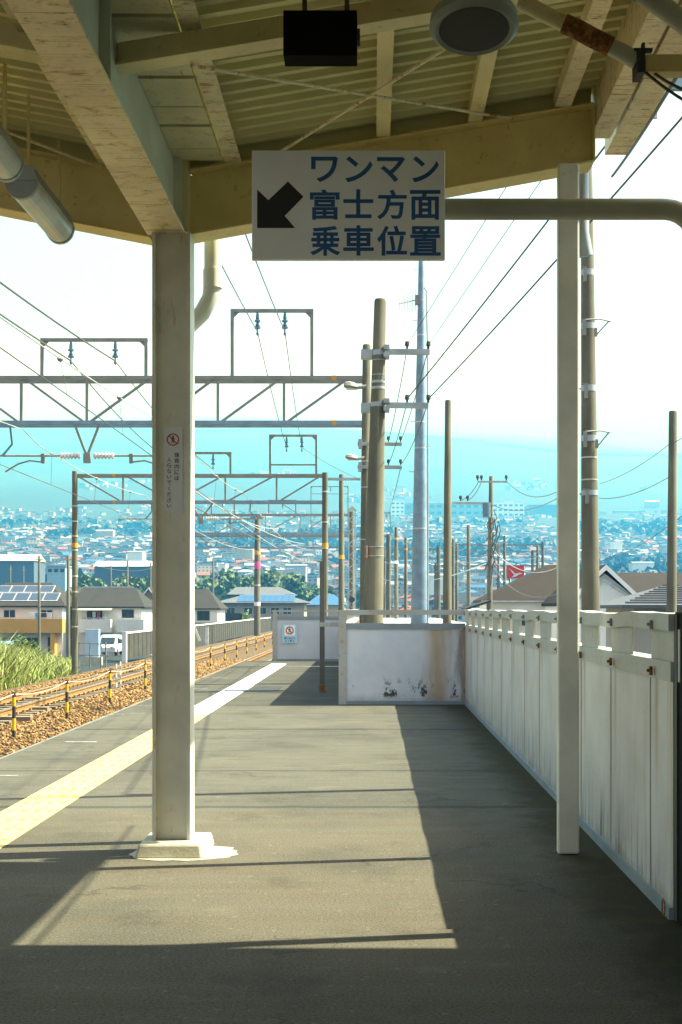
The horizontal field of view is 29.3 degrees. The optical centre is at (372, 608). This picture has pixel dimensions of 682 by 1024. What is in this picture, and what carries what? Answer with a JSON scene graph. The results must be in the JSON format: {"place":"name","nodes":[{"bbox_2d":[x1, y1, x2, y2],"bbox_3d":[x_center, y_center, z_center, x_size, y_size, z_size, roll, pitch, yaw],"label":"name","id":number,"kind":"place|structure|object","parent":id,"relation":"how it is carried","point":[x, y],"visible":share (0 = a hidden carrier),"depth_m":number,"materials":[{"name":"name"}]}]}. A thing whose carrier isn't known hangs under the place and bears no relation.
{"place":"outdoors","nodes":[
{"label":"outdoors","id":0,"kind":"place"},
{"bbox_2d":[0,630,83,690],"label":"tall grass","id":1,"kind":"structure","parent":0,"point":[21,668],"depth_m":48.27,"materials":[{"name":"plant"}]},
{"bbox_2d":[0,714,207,848],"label":"tactile paving","id":2,"kind":"structure","parent":0,"point":[20,818],"depth_m":10.76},
{"bbox_2d":[0,619,359,757],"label":"track bed","id":3,"kind":"object","parent":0,"point":[253,651],"depth_m":69.63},
{"bbox_2d":[12,692,16,736],"bbox_3d":[-7.150,2.120,26.000,0.110,0.900,0.072,0,0,0],"label":"marker post","id":4,"kind":"object","parent":3,"relation":"on","point":[14,714],"visible":0.94,"depth_m":25.97,"materials":[{"name":"yellow paint"}]},
{"bbox_2d":[0,716,32,721],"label":"concrete block","id":5,"kind":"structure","parent":3,"relation":"on","point":[23,718],"depth_m":29.41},
{"bbox_2d":[109,670,110,702],"bbox_3d":[-7.150,2.120,35.500,0.110,0.900,0.072,0,0,0],"label":"marker post","id":6,"kind":"object","parent":3,"relation":"on","point":[109,686],"visible":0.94,"depth_m":35.47,"materials":[{"name":"metal"}]},
{"bbox_2d":[0,634,269,700],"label":"rope","id":7,"kind":"object","parent":6,"relation":"attached to","point":[99,676],"visible":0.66,"depth_m":32.56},
{"bbox_2d":[0,658,247,756],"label":"ballast stones","id":8,"kind":"object","parent":3,"relation":"on","point":[135,690],"visible":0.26,"depth_m":33.57,"materials":[{"name":"gravel"}]},
{"bbox_2d":[0,633,271,726],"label":"railway track","id":9,"kind":"structure","parent":3,"relation":"on","point":[54,697],"depth_m":40.89,"materials":[{"name":"metal"}]},
{"bbox_2d":[0,649,272,758],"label":"platform edge","id":10,"kind":"structure","parent":3,"relation":"on","point":[266,655],"depth_m":47.73,"materials":[{"name":"concrete"}]},
{"bbox_2d":[72,434,327,674],"bbox_3d":[-6.890,-2.062,52.233,10.230,9.725,0.723,0,0,0],"label":"catenary portal","id":11,"kind":"object","parent":3,"relation":"on","point":[76,501],"visible":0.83,"depth_m":51.95,"materials":[{"name":"metal"}]},
{"bbox_2d":[0,316,317,568],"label":"messenger wire","id":12,"kind":"object","parent":11,"relation":"hanging from","point":[60,359],"visible":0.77,"depth_m":25.32,"materials":[{"name":"metal"}]},
{"bbox_2d":[0,347,314,569],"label":"contact wire","id":13,"kind":"object","parent":12,"relation":"hanging from","point":[105,422],"visible":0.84,"depth_m":22.97,"materials":[{"name":"metal"}]},
{"bbox_2d":[250,516,263,635],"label":"slim mast","id":14,"kind":"object","parent":3,"relation":"on","point":[257,590],"visible":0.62,"depth_m":121.75,"materials":[{"name":"concrete"}]},
{"bbox_2d":[194,504,354,615],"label":"catenary portal","id":15,"kind":"object","parent":3,"relation":"on","point":[351,562],"visible":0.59,"depth_m":99.95,"materials":[{"name":"metal"}]},
{"bbox_2d":[194,486,390,617],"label":"catenary portal","id":16,"kind":"object","parent":3,"relation":"on","point":[388,570],"visible":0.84,"depth_m":149.96,"materials":[{"name":"metal"}]},
{"bbox_2d":[328,474,360,615],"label":"slim mast","id":17,"kind":"object","parent":3,"relation":"on","point":[341,479],"visible":0.82,"depth_m":65.88,"materials":[{"name":"metal"}]},
{"bbox_2d":[347,506,356,616],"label":"lattice tower","id":18,"kind":"structure","parent":3,"relation":"on","point":[351,599],"depth_m":89.97,"materials":[{"name":"metal"}]},
{"bbox_2d":[357,344,401,629],"bbox_3d":[0.186,-2.093,33.918,1.162,9.589,0.435,0,0,0],"label":"concrete pole","id":19,"kind":"object","parent":3,"relation":"on","point":[363,446],"visible":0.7,"depth_m":33.89,"materials":[{"name":"concrete"}]},
{"bbox_2d":[344,381,365,389],"bbox_3d":[-0.321,-4.034,23.600,0.413,0.153,0.228,0,0,0],"label":"platform lamp","id":20,"kind":"object","parent":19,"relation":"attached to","point":[349,385],"visible":1,"depth_m":23.54,"materials":[{"name":"metal"}]},
{"bbox_2d":[194,664,285,713],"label":"tactile paving","id":21,"kind":"structure","parent":0,"point":[213,703],"depth_m":22.83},
{"bbox_2d":[0,0,681,1023],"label":"platform","id":22,"kind":"structure","parent":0,"point":[398,864],"depth_m":7.61,"materials":[{"name":"concrete"}]},
{"bbox_2d":[0,60,23,182],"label":"fluorescent lamp","id":23,"kind":"object","parent":22,"relation":"hanging from","point":[11,164],"visible":1,"depth_m":6.74,"materials":[{"name":"metal"}]},
{"bbox_2d":[5,95,74,244],"bbox_3d":[-1.920,-2.547,7.570,0.180,0.626,0.900,0,0,0],"label":"fluorescent lamp","id":24,"kind":"object","parent":22,"relation":"hanging from","point":[29,190],"visible":0.98,"depth_m":7.39,"materials":[{"name":"metal"}]},
{"bbox_2d":[164,427,182,513],"bbox_3d":[-1.224,-0.848,8.007,0.115,0.531,0.005,0,0,0],"label":"warning sticker","id":25,"kind":"object","parent":22,"relation":"attached to","point":[173,470],"visible":1,"depth_m":8.01,"materials":[{"name":"plastic"}]},
{"bbox_2d":[129,846,237,860],"bbox_3d":[-1.152,1.498,8.014,0.667,0.004,0.555,0,0,0],"label":"mortar patch","id":26,"kind":"object","parent":22,"relation":"on","point":[216,852],"visible":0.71,"depth_m":7.90,"materials":[{"name":"concrete"}]},
{"bbox_2d":[249,686,282,690],"bbox_3d":[-1.985,1.498,24.300,0.530,0.005,1.400,0,0,0],"label":"asphalt patch","id":27,"kind":"object","parent":22,"relation":"on","point":[266,688],"visible":1,"depth_m":24.34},
{"bbox_2d":[272,610,351,660],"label":"platform wall","id":28,"kind":"structure","parent":22,"relation":"on","point":[306,647],"depth_m":37.10,"materials":[{"name":"paint"}]},
{"bbox_2d":[282,624,297,642],"bbox_3d":[-2.353,0.716,37.052,0.432,0.543,0.016,0,0,0],"label":"no entry sign","id":29,"kind":"object","parent":28,"relation":"attached to","point":[289,633],"visible":1,"depth_m":37.05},
{"bbox_2d":[283,0,359,66],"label":"display box","id":30,"kind":"object","parent":22,"relation":"hanging from","point":[321,38],"visible":1,"depth_m":5.50,"materials":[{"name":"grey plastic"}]},
{"bbox_2d":[319,561,338,691],"bbox_3d":[-0.740,0.330,23.392,0.440,2.340,0.125,0,0,0],"label":"platform post","id":31,"kind":"object","parent":22,"relation":"on","point":[323,624],"visible":0.88,"depth_m":23.36,"materials":[{"name":"metal"}]},
{"bbox_2d":[339,610,464,704],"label":"platform wall","id":32,"kind":"structure","parent":22,"relation":"on","point":[401,667],"depth_m":20.30,"materials":[{"name":"paint"}]},
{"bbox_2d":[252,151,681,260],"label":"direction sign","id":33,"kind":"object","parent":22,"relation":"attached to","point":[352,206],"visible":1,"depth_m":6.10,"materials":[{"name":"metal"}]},
{"bbox_2d":[429,0,518,55],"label":"loudspeaker","id":34,"kind":"object","parent":22,"relation":"hanging from","point":[471,27],"visible":1,"depth_m":5.37,"materials":[{"name":"paint"}]},
{"bbox_2d":[463,610,680,919],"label":"platform fence","id":35,"kind":"object","parent":22,"relation":"on","point":[626,758],"visible":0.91,"depth_m":8.10,"materials":[{"name":"metal"}]},
{"bbox_2d":[516,0,681,82],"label":"rusty pipe","id":36,"kind":"object","parent":22,"relation":"attached to","point":[638,62],"visible":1,"depth_m":5.57,"materials":[{"name":"metal"}]},
{"bbox_2d":[645,72,681,100],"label":"cable","id":37,"kind":"object","parent":36,"relation":"attached to","point":[651,77],"visible":1,"depth_m":5.47,"materials":[{"name":"rubber"}]},
{"bbox_2d":[611,78,677,177],"bbox_3d":[1.605,-2.860,7.900,0.018,0.654,3.417,0,0,5],"label":"overhead wire","id":38,"kind":"object","parent":22,"relation":"attached to","point":[665,95],"visible":0.84,"depth_m":7.45,"materials":[{"name":"metal"}]},
{"bbox_2d":[633,0,681,35],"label":"conduit","id":39,"kind":"object","parent":22,"relation":"attached to","point":[668,13],"visible":1,"depth_m":4.92,"materials":[{"name":"metal"}]},
{"bbox_2d":[674,612,681,924],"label":"dark screen","id":40,"kind":"object","parent":22,"relation":"on","point":[677,793],"visible":1,"depth_m":6.20,"materials":[{"name":"black paint"}]},
{"bbox_2d":[0,428,681,673],"bbox_3d":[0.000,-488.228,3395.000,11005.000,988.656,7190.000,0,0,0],"label":"hillside ground","id":41,"kind":"structure","parent":0,"point":[470,460],"depth_m":3941.32,"materials":[{"name":"teal"}]},
{"bbox_2d":[0,554,44,585],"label":"warehouse","id":42,"kind":"structure","parent":41,"relation":"on","point":[18,562],"depth_m":470.00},
{"bbox_2d":[8,634,39,652],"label":"bush","id":43,"kind":"object","parent":41,"relation":"on","point":[25,641],"visible":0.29,"depth_m":91.57,"materials":[{"name":"green plant"}]},
{"bbox_2d":[0,583,71,655],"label":"house","id":44,"kind":"structure","parent":41,"relation":"on","point":[19,607],"depth_m":138.00,"materials":[{"name":"stone"}]},
{"bbox_2d":[35,556,42,651],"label":"utility pole","id":45,"kind":"object","parent":41,"relation":"on","point":[39,616],"visible":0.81,"depth_m":104.91,"materials":[{"name":"concrete"}]},
{"bbox_2d":[45,566,71,590],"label":"pale blue block","id":46,"kind":"structure","parent":41,"relation":"on","point":[57,576],"depth_m":330.00,"materials":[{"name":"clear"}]},
{"bbox_2d":[64,555,71,661],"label":"utility pole","id":47,"kind":"object","parent":41,"relation":"on","point":[68,559],"visible":0.75,"depth_m":99.89,"materials":[{"name":"concrete"}]},
{"bbox_2d":[84,629,102,664],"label":"upright panel","id":48,"kind":"object","parent":41,"relation":"on","point":[92,635],"visible":0.79,"depth_m":95.00,"materials":[{"name":"metal"}]},
{"bbox_2d":[78,642,109,667],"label":"guard rail","id":49,"kind":"object","parent":41,"relation":"on","point":[90,643],"visible":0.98,"depth_m":87.96,"materials":[{"name":"metal"}]},
{"bbox_2d":[82,576,108,586],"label":"tree","id":50,"kind":"object","parent":41,"relation":"on","point":[96,583],"visible":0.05,"depth_m":378.67,"materials":[{"name":"green plant"}]},
{"bbox_2d":[96,530,114,537],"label":"long building","id":51,"kind":"structure","parent":41,"relation":"on","point":[101,533],"depth_m":1500.00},
{"bbox_2d":[70,587,151,654],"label":"house","id":52,"kind":"structure","parent":41,"relation":"on","point":[111,610],"depth_m":140.00,"materials":[{"name":"paint"}]},
{"bbox_2d":[100,635,121,655],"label":"parked car","id":53,"kind":"object","parent":41,"relation":"on","point":[115,643],"visible":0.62,"depth_m":110.99,"materials":[{"name":"white paint"}]},
{"bbox_2d":[93,561,151,586],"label":"warehouse","id":54,"kind":"structure","parent":41,"relation":"on","point":[135,567],"depth_m":430.00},
{"bbox_2d":[109,573,145,590],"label":"tree","id":55,"kind":"object","parent":41,"relation":"on","point":[134,581],"visible":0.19,"depth_m":372.34,"materials":[{"name":"green plant"}]},
{"bbox_2d":[127,551,145,560],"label":"long building","id":56,"kind":"structure","parent":41,"relation":"on","point":[136,555],"depth_m":900.00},
{"bbox_2d":[0,309,362,471],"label":"catenary portal","id":57,"kind":"object","parent":41,"relation":"on","point":[204,380],"visible":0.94,"depth_m":33.97,"materials":[{"name":"metal"}]},
{"bbox_2d":[0,313,70,360],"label":"overhead wire","id":58,"kind":"object","parent":57,"relation":"attached to","point":[18,326],"visible":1,"depth_m":30.17,"materials":[{"name":"metal"}]},
{"bbox_2d":[0,281,115,360],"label":"overhead wire","id":59,"kind":"object","parent":57,"relation":"attached to","point":[29,303],"visible":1,"depth_m":27.15,"materials":[{"name":"metal"}]},
{"bbox_2d":[0,421,292,573],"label":"messenger wire","id":60,"kind":"object","parent":57,"relation":"hanging from","point":[96,478],"visible":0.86,"depth_m":42.98,"materials":[{"name":"metal"}]},
{"bbox_2d":[0,464,293,577],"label":"contact wire","id":61,"kind":"object","parent":60,"relation":"hanging from","point":[112,509],"visible":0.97,"depth_m":42.38,"materials":[{"name":"metal"}]},
{"bbox_2d":[151,589,227,647],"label":"house","id":62,"kind":"structure","parent":41,"relation":"on","point":[210,606],"depth_m":158.24,"materials":[{"name":"tile"}]},
{"bbox_2d":[197,611,209,620],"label":"window","id":63,"kind":"structure","parent":62,"relation":"in","point":[201,615],"depth_m":157.98,"materials":[{"name":"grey glass"}]},
{"bbox_2d":[122,617,270,662],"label":"concrete fence","id":64,"kind":"object","parent":41,"relation":"on","point":[136,644],"visible":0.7,"depth_m":143.55,"materials":[{"name":"grey concrete"}]},
{"bbox_2d":[194,579,220,598],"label":"tree","id":65,"kind":"object","parent":41,"relation":"on","point":[201,584],"visible":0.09,"depth_m":392.59,"materials":[{"name":"green plant"}]},
{"bbox_2d":[196,575,223,600],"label":"tree","id":66,"kind":"object","parent":41,"relation":"on","point":[217,593],"visible":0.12,"depth_m":396.70,"materials":[{"name":"green plant"}]},
{"bbox_2d":[215,567,236,591],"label":"tree","id":67,"kind":"object","parent":41,"relation":"on","point":[221,573],"visible":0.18,"depth_m":408.66,"materials":[{"name":"green plant"}]},
{"bbox_2d":[220,572,240,590],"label":"tree","id":68,"kind":"object","parent":41,"relation":"on","point":[228,582],"visible":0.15,"depth_m":397.91,"materials":[{"name":"green plant"}]},
{"bbox_2d":[225,613,241,640],"bbox_3d":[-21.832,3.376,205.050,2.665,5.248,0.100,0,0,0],"label":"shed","id":69,"kind":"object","parent":41,"relation":"on","point":[233,616],"visible":0.36,"depth_m":205.00,"materials":[{"name":"metal"}]},
{"bbox_2d":[220,574,253,600],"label":"tree","id":70,"kind":"object","parent":41,"relation":"on","point":[246,581],"visible":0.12,"depth_m":385.20,"materials":[{"name":"green plant"}]},
{"bbox_2d":[234,549,253,559],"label":"long building","id":71,"kind":"structure","parent":41,"relation":"on","point":[249,553],"depth_m":1050.00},
{"bbox_2d":[221,587,312,636],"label":"house","id":72,"kind":"structure","parent":41,"relation":"on","point":[241,600],"depth_m":235.50,"materials":[{"name":"blue tile"}]},
{"bbox_2d":[260,569,284,586],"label":"tree","id":73,"kind":"object","parent":41,"relation":"on","point":[272,580],"visible":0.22,"depth_m":402.56,"materials":[{"name":"green plant"}]},
{"bbox_2d":[281,572,307,599],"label":"tree","id":74,"kind":"object","parent":41,"relation":"on","point":[294,584],"visible":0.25,"depth_m":388.87,"materials":[{"name":"green plant"}]},
{"bbox_2d":[285,564,307,581],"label":"long building","id":75,"kind":"structure","parent":41,"relation":"on","point":[301,569],"depth_m":700.00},
{"bbox_2d":[279,583,336,601],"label":"tree","id":76,"kind":"object","parent":41,"relation":"on","point":[311,594],"visible":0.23,"depth_m":390.22,"materials":[{"name":"green plant"}]},
{"bbox_2d":[307,594,347,615],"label":"house","id":77,"kind":"structure","parent":41,"relation":"on","point":[332,602],"depth_m":250.00,"materials":[{"name":"blue tile"}]},
{"bbox_2d":[0,506,681,576],"bbox_3d":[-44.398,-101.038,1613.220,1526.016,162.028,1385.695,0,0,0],"label":"distant town","id":78,"kind":"object","parent":41,"relation":"on","point":[92,549],"visible":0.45,"depth_m":1405.04,"materials":[{"name":"blue concrete"}]},
{"bbox_2d":[0,516,681,582],"bbox_3d":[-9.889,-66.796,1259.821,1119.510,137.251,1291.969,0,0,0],"label":"woodland","id":79,"kind":"object","parent":41,"relation":"on","point":[615,565],"visible":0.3,"depth_m":1428.55,"materials":[{"name":"green plant"}]},
{"bbox_2d":[71,468,647,509],"bbox_3d":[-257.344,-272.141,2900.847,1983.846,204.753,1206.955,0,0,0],"label":"hillside town","id":80,"kind":"object","parent":41,"relation":"on","point":[536,484],"visible":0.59,"depth_m":3043.80,"materials":[{"name":"teal glass"}]},
{"bbox_2d":[361,298,430,629],"bbox_3d":[0.337,0.002,23.997,1.456,11.408,0.534,0,0,0],"label":"concrete pole","id":81,"kind":"object","parent":41,"relation":"on","point":[378,355],"visible":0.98,"depth_m":23.87,"materials":[{"name":"concrete"}]},
{"bbox_2d":[407,145,604,398],"bbox_3d":[1.791,-4.541,17.575,0.022,1.425,12.864,0,0,-10],"label":"overhead wire","id":82,"kind":"object","parent":81,"relation":"attached to","point":[546,222],"visible":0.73,"depth_m":18.24,"materials":[{"name":"metal"}]},
{"bbox_2d":[428,116,681,398],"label":"overhead wire","id":83,"kind":"object","parent":81,"relation":"attached to","point":[625,182],"visible":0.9,"depth_m":16.19,"materials":[{"name":"metal"}]},
{"bbox_2d":[394,527,397,618],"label":"slim mast","id":84,"kind":"object","parent":41,"relation":"on","point":[395,569],"visible":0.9,"depth_m":94.89,"materials":[{"name":"metal"}]},
{"bbox_2d":[391,501,404,516],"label":"building","id":85,"kind":"structure","parent":41,"relation":"on","point":[397,508],"depth_m":2150.00,"materials":[{"name":"white concrete"}]},
{"bbox_2d":[402,537,409,617],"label":"slim mast","id":86,"kind":"object","parent":41,"relation":"on","point":[405,543],"visible":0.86,"depth_m":119.87,"materials":[{"name":"concrete"}]},
{"bbox_2d":[383,546,440,618],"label":"catenary portal","id":87,"kind":"object","parent":41,"relation":"on","point":[438,603],"visible":0.35,"depth_m":169.80,"materials":[{"name":"metal"}]},
{"bbox_2d":[399,261,431,629],"bbox_3d":[1.511,-3.434,44.779,0.828,18.273,1.217,0,0,24],"label":"steel pole","id":88,"kind":"object","parent":41,"relation":"on","point":[420,573],"visible":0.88,"depth_m":44.81,"materials":[{"name":"metal"}]},
{"bbox_2d":[383,618,465,629],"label":"flat shed","id":89,"kind":"structure","parent":41,"relation":"on","point":[406,620],"depth_m":77.35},
{"bbox_2d":[429,574,442,594],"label":"long building","id":90,"kind":"structure","parent":41,"relation":"on","point":[431,586],"depth_m":560.00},
{"bbox_2d":[443,400,451,629],"bbox_3d":[2.488,-0.666,44.000,0.377,12.733,0.372,0,0,0],"label":"concrete pole","id":91,"kind":"object","parent":41,"relation":"on","point":[447,582],"visible":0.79,"depth_m":43.89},
{"bbox_2d":[451,539,456,620],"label":"slim mast","id":92,"kind":"object","parent":41,"relation":"on","point":[453,545],"visible":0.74,"depth_m":124.89,"materials":[{"name":"concrete"}]},
{"bbox_2d":[429,502,482,516],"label":"factory","id":93,"kind":"structure","parent":41,"relation":"on","point":[437,509],"depth_m":2160.00,"materials":[{"name":"white concrete"}]},
{"bbox_2d":[455,543,460,621],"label":"slim mast","id":94,"kind":"object","parent":41,"relation":"on","point":[456,580],"visible":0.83,"depth_m":129.88,"materials":[{"name":"metal"}]},
{"bbox_2d":[466,525,470,609],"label":"slim mast","id":95,"kind":"object","parent":41,"relation":"on","point":[468,595],"visible":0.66,"depth_m":89.89,"materials":[{"name":"concrete"}]},
{"bbox_2d":[452,475,507,609],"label":"utility pole","id":96,"kind":"object","parent":41,"relation":"on","point":[488,510],"visible":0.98,"depth_m":77.65,"materials":[{"name":"concrete"}]},
{"bbox_2d":[434,563,539,617],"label":"catenary portal","id":97,"kind":"object","parent":41,"relation":"on","point":[471,566],"visible":0.36,"depth_m":189.96,"materials":[{"name":"metal"}]},
{"bbox_2d":[451,542,543,566],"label":"catenary portal","id":98,"kind":"object","parent":41,"relation":"on","point":[542,553],"visible":0.52,"depth_m":209.96,"materials":[{"name":"metal"}]},
{"bbox_2d":[501,535,508,585],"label":"slim mast","id":99,"kind":"object","parent":41,"relation":"on","point":[504,542],"visible":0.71,"depth_m":119.90,"materials":[{"name":"concrete"}]},
{"bbox_2d":[493,500,523,517],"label":"apartment building","id":100,"kind":"structure","parent":41,"relation":"on","point":[508,505],"depth_m":2150.00,"materials":[{"name":"white concrete"}]},
{"bbox_2d":[506,565,523,582],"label":"billboard","id":101,"kind":"object","parent":41,"relation":"on","point":[512,572],"visible":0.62,"depth_m":130.00,"materials":[{"name":"metal"}]},
{"bbox_2d":[525,504,556,516],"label":"factory","id":102,"kind":"structure","parent":41,"relation":"on","point":[548,509],"depth_m":2180.00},
{"bbox_2d":[579,167,611,645],"bbox_3d":[4.409,-2.567,26.931,0.911,16.538,0.482,0,0,-23],"label":"concrete pole","id":103,"kind":"object","parent":41,"relation":"on","point":[590,591],"visible":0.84,"depth_m":26.86,"materials":[{"name":"concrete"}]},
{"bbox_2d":[629,562,654,572],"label":"long building","id":104,"kind":"structure","parent":41,"relation":"on","point":[640,566],"depth_m":820.00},
{"bbox_2d":[666,410,676,612],"bbox_3d":[8.678,-0.029,38.000,0.364,11.461,0.335,0,0,0],"label":"concrete pole","id":105,"kind":"object","parent":41,"relation":"on","point":[672,536],"visible":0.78,"depth_m":37.89,"materials":[{"name":"concrete"}]},
{"bbox_2d":[0,416,681,455],"bbox_3d":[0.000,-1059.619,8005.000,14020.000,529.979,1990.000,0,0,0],"label":"mountain slope","id":106,"kind":"structure","parent":0,"point":[550,444],"depth_m":7919.10,"materials":[{"name":"teal"}]},
{"bbox_2d":[0,91,681,455],"label":"sky","id":107,"kind":"structure","parent":0,"point":[94,286],"materials":[{"name":"white"}]},
{"bbox_2d":[473,565,556,635],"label":"house","id":108,"kind":"structure","parent":0,"point":[506,597],"depth_m":80.71,"materials":[{"name":"brown tile"}]},
{"bbox_2d":[541,564,635,646],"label":"house","id":109,"kind":"structure","parent":0,"point":[613,585],"depth_m":70.00,"materials":[{"name":"paint"}]},
{"bbox_2d":[600,585,681,653],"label":"house","id":110,"kind":"structure","parent":0,"point":[654,599],"depth_m":55.31,"materials":[{"name":"grey tile"}]},
{"bbox_2d":[616,573,681,592],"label":"house","id":111,"kind":"structure","parent":0,"point":[638,582],"depth_m":87.42,"materials":[{"name":"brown tile"}]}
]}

